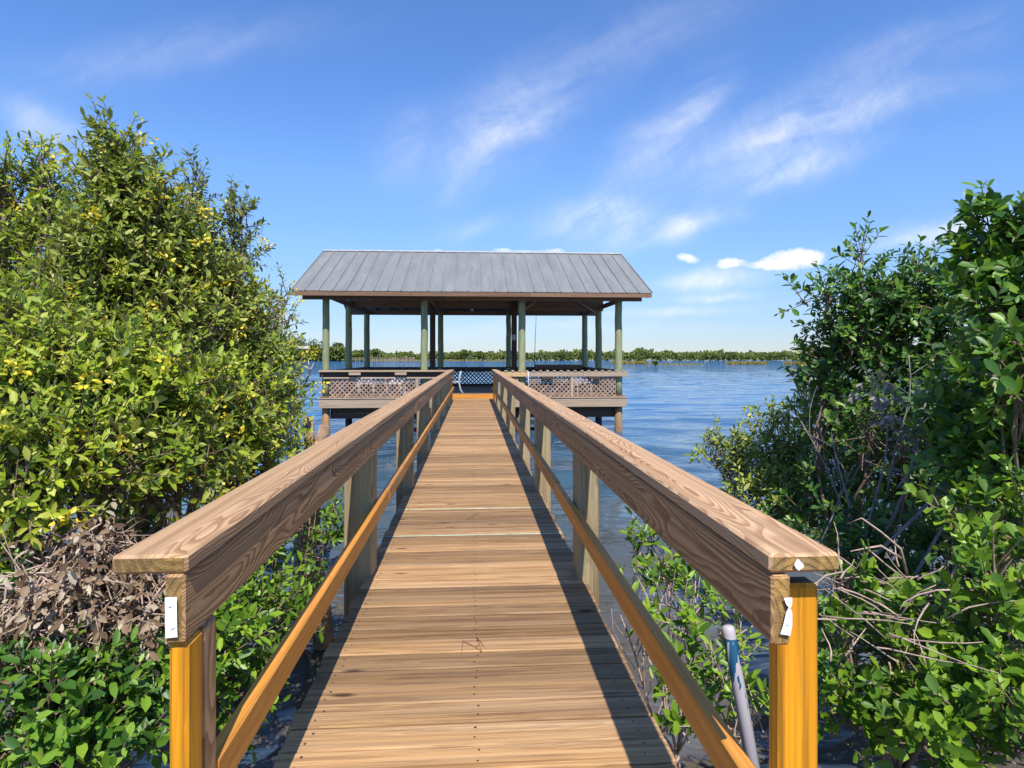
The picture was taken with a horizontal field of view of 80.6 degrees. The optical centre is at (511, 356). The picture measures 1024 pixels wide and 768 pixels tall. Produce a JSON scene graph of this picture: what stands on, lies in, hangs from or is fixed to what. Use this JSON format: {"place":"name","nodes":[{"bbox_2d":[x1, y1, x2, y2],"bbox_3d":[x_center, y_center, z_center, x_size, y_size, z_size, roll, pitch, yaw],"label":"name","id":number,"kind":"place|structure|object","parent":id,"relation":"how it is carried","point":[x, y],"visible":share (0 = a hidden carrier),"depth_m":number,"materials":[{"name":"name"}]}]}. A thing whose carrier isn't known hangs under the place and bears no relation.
{"place":"outdoors","nodes":[
{"label":"outdoors","id":0,"kind":"place"},
{"bbox_2d":[294,520,334,650],"bbox_3d":[-1.645,1.843,4.997,0.349,1.117,0.181,0,0,-4],"label":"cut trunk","id":1,"kind":"object","parent":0,"point":[326,621],"visible":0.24,"depth_m":4.94,"materials":[{"name":"brown wood"}]},
{"bbox_2d":[0,357,1022,767],"bbox_3d":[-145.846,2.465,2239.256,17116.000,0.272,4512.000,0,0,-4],"label":"water","id":2,"kind":"structure","parent":0,"point":[670,411],"depth_m":11.20,"materials":[{"name":"blue liquid"}]},
{"bbox_2d":[163,143,276,528],"bbox_3d":[-2.445,0.501,4.766,1.054,4.257,0.782,0,0,30],"label":"mangrove tree","id":3,"kind":"object","parent":2,"relation":"on","point":[237,225],"visible":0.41,"depth_m":4.64,"materials":[{"name":"green plant"}]},
{"bbox_2d":[202,262,308,506],"bbox_3d":[-2.423,0.907,5.685,0.906,3.630,0.743,0,0,-4],"label":"mangrove sapling","id":4,"kind":"object","parent":2,"relation":"on","point":[284,320],"visible":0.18,"depth_m":5.79,"materials":[{"name":"green plant"}]},
{"bbox_2d":[257,350,315,586],"bbox_3d":[-2.401,1.299,6.056,0.814,2.849,1.175,0,0,-4],"label":"mangrove bush","id":5,"kind":"object","parent":2,"relation":"on","point":[293,439],"visible":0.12,"depth_m":6.19,"materials":[{"name":"green plant"}]},
{"bbox_2d":[294,539,307,646],"bbox_3d":[-1.713,1.920,4.898,0.112,0.866,0.075,0,0,-4],"label":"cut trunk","id":6,"kind":"object","parent":2,"relation":"on","point":[297,557],"visible":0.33,"depth_m":4.88,"materials":[{"name":"brown wood"}]},
{"bbox_2d":[296,337,318,345],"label":"mangrove","id":7,"kind":"object","parent":2,"relation":"on","point":[312,342],"visible":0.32,"depth_m":350.05,"materials":[{"name":"green plant"}]},
{"bbox_2d":[303,416,314,448],"bbox_3d":[-2.188,1.326,6.502,0.153,1.369,0.139,0,0,-4],"label":"wooden post","id":8,"kind":"object","parent":2,"relation":"on","point":[307,425],"visible":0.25,"depth_m":6.45,"materials":[{"name":"brown wood"}]},
{"bbox_2d":[312,424,329,545],"bbox_3d":[-2.050,1.353,6.402,0.228,1.273,0.139,0,0,-4],"label":"wooden post","id":9,"kind":"object","parent":2,"relation":"on","point":[322,433],"visible":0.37,"depth_m":6.36,"materials":[{"name":"brown wood"}]},
{"bbox_2d":[278,339,370,360],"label":"mangrove thicket","id":10,"kind":"object","parent":2,"relation":"on","point":[337,352],"visible":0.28,"depth_m":331.62,"materials":[{"name":"green plant"}]},
{"bbox_2d":[370,348,381,355],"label":"mangrove","id":11,"kind":"object","parent":2,"relation":"on","point":[375,352],"visible":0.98,"depth_m":348.85,"materials":[{"name":"green plant"}]},
{"bbox_2d":[355,356,410,361],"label":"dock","id":12,"kind":"object","parent":2,"relation":"on","point":[389,359],"visible":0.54,"depth_m":300.65,"materials":[{"name":"grey wood"}]},
{"bbox_2d":[370,359,531,360],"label":"marsh grass","id":13,"kind":"structure","parent":2,"relation":"on","point":[444,360],"depth_m":346.61,"materials":[{"name":"green plant"}]},
{"bbox_2d":[455,349,469,360],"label":"mangrove","id":14,"kind":"object","parent":2,"relation":"on","point":[464,353],"visible":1,"depth_m":333.78,"materials":[{"name":"green plant"}]},
{"bbox_2d":[291,249,652,434],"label":"boathouse pavilion","id":15,"kind":"structure","parent":2,"relation":"on","point":[511,286],"depth_m":20.13,"materials":[{"name":"metal"}]},
{"bbox_2d":[357,379,375,394],"bbox_3d":[-4.867,0.895,20.081,0.630,0.750,0.510,0,0,-18],"label":"patio chair","id":16,"kind":"object","parent":15,"relation":"on","point":[366,383],"visible":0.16,"depth_m":19.91,"materials":[{"name":"white plastic"}]},
{"bbox_2d":[385,379,405,394],"bbox_3d":[-3.863,0.895,20.096,0.630,0.750,0.510,0,0,8],"label":"patio chair","id":17,"kind":"object","parent":15,"relation":"on","point":[395,383],"visible":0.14,"depth_m":20.15,"materials":[{"name":"white plastic"}]},
{"bbox_2d":[453,371,463,393],"bbox_3d":[-1.843,0.883,20.037,0.549,0.814,0.093,0,0,12],"label":"bent pole","id":18,"kind":"object","parent":15,"relation":"on","point":[458,381],"visible":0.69,"depth_m":19.98,"materials":[{"name":"white metal"}]},
{"bbox_2d":[533,308,536,387],"bbox_3d":[0.779,-0.205,20.694,0.142,2.950,0.080,0,0,-4],"label":"fishing rod","id":19,"kind":"object","parent":15,"relation":"on","point":[534,351],"visible":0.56,"depth_m":20.71,"materials":[{"name":"black plastic"}]},
{"bbox_2d":[573,376,592,393],"bbox_3d":[2.409,0.895,20.705,0.630,0.750,0.510,0,0,-9],"label":"patio chair","id":20,"kind":"object","parent":15,"relation":"on","point":[582,383],"visible":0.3,"depth_m":20.54,"materials":[{"name":"white plastic"}]},
{"bbox_2d":[112,369,838,767],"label":"wooden walkway","id":21,"kind":"structure","parent":2,"relation":"on","point":[508,579],"depth_m":2.34,"materials":[{"name":"brown wood"}]},
{"bbox_2d":[165,597,177,637],"bbox_3d":[-0.669,0.513,1.185,0.024,0.081,0.003,0,0,-4],"label":"paper tag","id":22,"kind":"object","parent":21,"relation":"attached to","point":[170,617],"visible":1,"depth_m":1.19,"materials":[{"name":"white paper"}]},
{"bbox_2d":[461,637,484,658],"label":"pine needles","id":23,"kind":"object","parent":21,"relation":"on","point":[472,645],"visible":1,"depth_m":2.78,"materials":[{"name":"beige plant"}]},
{"bbox_2d":[780,597,791,635],"bbox_3d":[0.537,0.509,1.180,0.024,0.075,0.005,0,0,-4],"label":"paper tag","id":24,"kind":"object","parent":21,"relation":"attached to","point":[786,628],"visible":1,"depth_m":1.18,"materials":[{"name":"white paper"}]},
{"bbox_2d":[794,559,803,570],"bbox_3d":[0.562,0.408,1.184,0.020,0.023,0.002,0,0,-4],"label":"paper tag","id":25,"kind":"object","parent":21,"relation":"attached to","point":[798,564],"visible":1,"depth_m":1.18,"materials":[{"name":"white paper"}]},
{"bbox_2d":[473,351,485,360],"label":"mangrove","id":26,"kind":"object","parent":2,"relation":"on","point":[480,354],"visible":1,"depth_m":328.38,"materials":[{"name":"green plant"}]},
{"bbox_2d":[546,349,572,360],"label":"mangrove","id":27,"kind":"object","parent":2,"relation":"on","point":[560,354],"visible":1,"depth_m":338.39,"materials":[{"name":"green plant"}]},
{"bbox_2d":[577,351,594,359],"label":"mangrove","id":28,"kind":"object","parent":2,"relation":"on","point":[590,356],"visible":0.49,"depth_m":339.09,"materials":[{"name":"green plant"}]},
{"bbox_2d":[611,360,646,363],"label":"marsh grass","id":29,"kind":"structure","parent":2,"relation":"on","point":[632,362],"depth_m":200.50,"materials":[{"name":"green plant"}]},
{"bbox_2d":[631,348,653,360],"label":"mangrove","id":30,"kind":"object","parent":2,"relation":"on","point":[642,354],"visible":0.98,"depth_m":329.75,"materials":[{"name":"green plant"}]},
{"bbox_2d":[645,363,703,364],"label":"marsh grass","id":31,"kind":"structure","parent":2,"relation":"on","point":[676,364],"depth_m":186.24,"materials":[{"name":"green plant"}]},
{"bbox_2d":[699,352,719,360],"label":"mangrove","id":32,"kind":"object","parent":2,"relation":"on","point":[709,356],"visible":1,"depth_m":316.27,"materials":[{"name":"green plant"}]},
{"bbox_2d":[719,351,741,360],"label":"mangrove","id":33,"kind":"object","parent":2,"relation":"on","point":[730,355],"visible":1,"depth_m":313.98,"materials":[{"name":"green plant"}]},
{"bbox_2d":[726,361,768,364],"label":"marsh grass","id":34,"kind":"structure","parent":2,"relation":"on","point":[748,363],"depth_m":190.59,"materials":[{"name":"plant"}]},
{"bbox_2d":[762,351,788,360],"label":"mangrove","id":35,"kind":"object","parent":2,"relation":"on","point":[776,355],"visible":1,"depth_m":329.14,"materials":[{"name":"green plant"}]},
{"bbox_2d":[783,361,805,364],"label":"marsh grass","id":36,"kind":"structure","parent":2,"relation":"on","point":[789,363],"depth_m":185.71,"materials":[{"name":"plant"}]},
{"bbox_2d":[790,355,803,361],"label":"mangrove","id":37,"kind":"object","parent":2,"relation":"on","point":[794,358],"visible":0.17,"depth_m":200.08,"materials":[{"name":"green plant"}]},
{"bbox_2d":[0,0,1023,356],"label":"sky","id":38,"kind":"structure","parent":0,"point":[722,148],"materials":[{"name":"blue"}]},
{"bbox_2d":[1,693,1023,767],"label":"ground","id":39,"kind":"structure","parent":0,"point":[1016,760],"depth_m":3.55,"materials":[{"name":"brown soil"}]},
{"bbox_2d":[0,129,88,575],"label":"mangrove tree","id":40,"kind":"object","parent":39,"relation":"on","point":[15,216],"visible":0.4,"depth_m":3.98,"materials":[{"name":"green plant"}]},
{"bbox_2d":[0,498,169,767],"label":"dead brush","id":41,"kind":"object","parent":39,"relation":"on","point":[62,598],"visible":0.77,"depth_m":2.12,"materials":[{"name":"brown plant"}]},
{"bbox_2d":[0,494,233,767],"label":"shrub","id":42,"kind":"object","parent":39,"relation":"on","point":[45,733],"visible":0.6,"depth_m":1.97,"materials":[{"name":"green plant"}]},
{"bbox_2d":[20,92,306,767],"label":"mangrove tree","id":43,"kind":"object","parent":39,"relation":"on","point":[133,242],"visible":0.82,"depth_m":3.38,"materials":[{"name":"green plant"}]},
{"bbox_2d":[0,255,328,767],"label":"mangrove bush","id":44,"kind":"object","parent":39,"relation":"on","point":[93,414],"visible":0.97,"depth_m":2.65,"materials":[{"name":"bark"},{"name":"yellow-green leaf"}]},
{"bbox_2d":[137,485,343,763],"bbox_3d":[-1.409,1.665,3.489,0.769,1.917,2.671,0,0,-4],"label":"shrub","id":45,"kind":"object","parent":39,"relation":"on","point":[248,620],"visible":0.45,"depth_m":2.76,"materials":[{"name":"green plant"}]},
{"bbox_2d":[611,506,768,767],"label":"mangrove seedling","id":46,"kind":"object","parent":39,"relation":"on","point":[672,714],"visible":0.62,"depth_m":3.04,"materials":[{"name":"green plant"}]},
{"bbox_2d":[690,588,768,733],"bbox_3d":[0.993,1.807,2.770,0.412,1.729,0.323,0,0,-36],"label":"mangrove seedling","id":47,"kind":"object","parent":39,"relation":"on","point":[720,643],"visible":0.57,"depth_m":2.73,"materials":[{"name":"green plant"}]},
{"bbox_2d":[722,624,759,767],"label":"pvc pipe","id":48,"kind":"object","parent":39,"relation":"on","point":[739,692],"visible":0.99,"depth_m":2.39,"materials":[{"name":"white plastic"}]},
{"bbox_2d":[683,350,876,619],"bbox_3d":[2.444,1.368,5.516,1.666,2.917,1.048,0,0,-4],"label":"mangrove bush","id":49,"kind":"object","parent":39,"relation":"on","point":[769,475],"visible":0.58,"depth_m":5.55,"materials":[{"name":"green plant"}]},
{"bbox_2d":[757,210,1023,670],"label":"mangrove tree","id":50,"kind":"object","parent":39,"relation":"on","point":[893,307],"visible":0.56,"depth_m":4.49,"materials":[{"name":"green plant"}]},
{"bbox_2d":[808,491,1023,752],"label":"shrub","id":51,"kind":"object","parent":39,"relation":"on","point":[912,540],"visible":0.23,"depth_m":3.58,"materials":[{"name":"green plant"}]},
{"bbox_2d":[813,454,1023,767],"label":"shrub","id":52,"kind":"object","parent":39,"relation":"on","point":[939,708],"visible":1,"depth_m":2.37,"materials":[{"name":"green plant"}]},
{"bbox_2d":[902,179,1023,588],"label":"mangrove tree","id":53,"kind":"object","parent":39,"relation":"on","point":[988,273],"visible":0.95,"depth_m":2.80,"materials":[{"name":"green plant"}]},
{"bbox_2d":[390,358,790,359],"bbox_3d":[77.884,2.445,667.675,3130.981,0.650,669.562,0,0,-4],"label":"shore","id":54,"kind":"structure","parent":0,"point":[593,359],"depth_m":454.50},
{"bbox_2d":[184,347,942,360],"bbox_3d":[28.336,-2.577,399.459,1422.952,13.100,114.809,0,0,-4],"label":"mangrove thicket","id":55,"kind":"object","parent":54,"relation":"on","point":[662,355],"visible":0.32,"depth_m":391.25,"materials":[{"name":"green plant"}]}
]}

